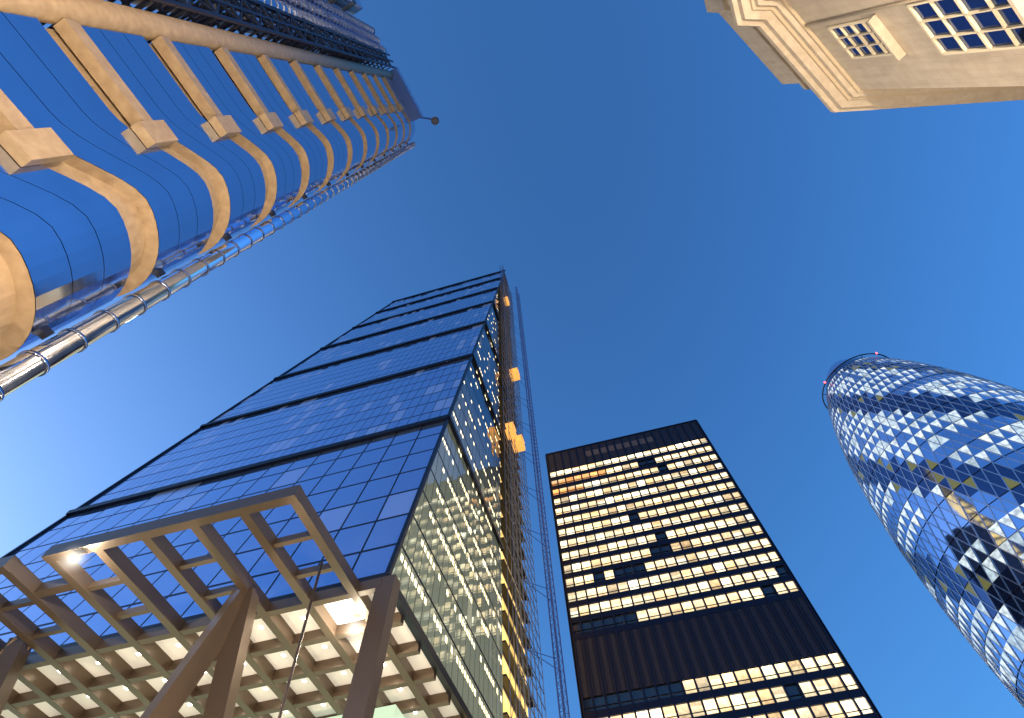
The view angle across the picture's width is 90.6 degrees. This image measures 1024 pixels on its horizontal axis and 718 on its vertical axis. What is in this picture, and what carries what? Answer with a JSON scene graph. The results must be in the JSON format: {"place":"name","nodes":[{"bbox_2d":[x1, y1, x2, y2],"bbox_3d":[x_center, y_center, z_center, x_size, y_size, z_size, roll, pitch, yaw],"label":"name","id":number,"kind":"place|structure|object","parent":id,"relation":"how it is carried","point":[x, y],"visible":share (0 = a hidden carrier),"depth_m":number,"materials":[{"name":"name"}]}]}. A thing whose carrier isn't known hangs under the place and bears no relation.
{"place":"outdoors","nodes":[
{"label":"outdoors","id":0,"kind":"place"},
{"bbox_2d":[0,0,438,401],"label":"building","id":1,"kind":"structure","parent":0,"point":[132,158],"depth_m":19.48,"materials":[{"name":"blue glass"}]},
{"bbox_2d":[0,0,1023,717],"label":"sky","id":2,"kind":"structure","parent":0,"point":[683,231],"materials":[{"name":"blue"}]},
{"bbox_2d":[498,276,534,717],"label":"elevator shaft","id":3,"kind":"object","parent":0,"point":[505,557],"visible":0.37,"depth_m":79.28,"materials":[{"name":"black metal"}]},
{"bbox_2d":[500,265,569,717],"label":"leadenhall scaffold hoists","id":4,"kind":"object","parent":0,"point":[516,441],"visible":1,"depth_m":90.50,"materials":[{"name":"metal"}]},
{"bbox_2d":[545,419,882,717],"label":"office tower","id":5,"kind":"structure","parent":0,"point":[685,595],"depth_m":97.61,"materials":[{"name":"brown metal"}]},
{"bbox_2d":[704,0,1023,111],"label":"building","id":6,"kind":"structure","parent":0,"point":[845,55],"depth_m":20.20,"materials":[{"name":"beige stone"}]},
{"bbox_3d":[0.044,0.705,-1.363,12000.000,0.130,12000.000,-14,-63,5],"label":"ground","id":7,"kind":"structure","parent":0,"visible":0},
{"bbox_2d":[0,270,504,717],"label":"skyscraper","id":8,"kind":"structure","parent":7,"relation":"on","point":[260,552],"depth_m":44.00,"materials":[{"name":"blue glass"}]},
{"bbox_2d":[69,555,78,562],"bbox_3d":[-26.982,12.308,31.221,1.170,1.863,2.200,-41,-69,17],"label":"light","id":9,"kind":"object","parent":8,"relation":"attached to","point":[73,558],"visible":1,"depth_m":31.22,"materials":[{"name":"white"}]},
{"bbox_2d":[351,625,357,631],"bbox_3d":[-11.050,18.951,35.604,2.200,1.827,1.225,15,-64,-9],"label":"ceiling light","id":10,"kind":"object","parent":8,"relation":"attached to","point":[354,628],"visible":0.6,"depth_m":35.60,"materials":[{"name":"white"}]},
{"bbox_2d":[822,352,1023,705],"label":"skyscraper","id":11,"kind":"structure","parent":7,"relation":"on","point":[990,524],"depth_m":121.83,"materials":[{"name":"blue glass"}]},
{"bbox_2d":[826,357,1023,707],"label":"gherkin diagrid","id":12,"kind":"object","parent":11,"relation":"attached to","point":[1015,390],"visible":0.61,"depth_m":126.41,"materials":[{"name":"grey"}]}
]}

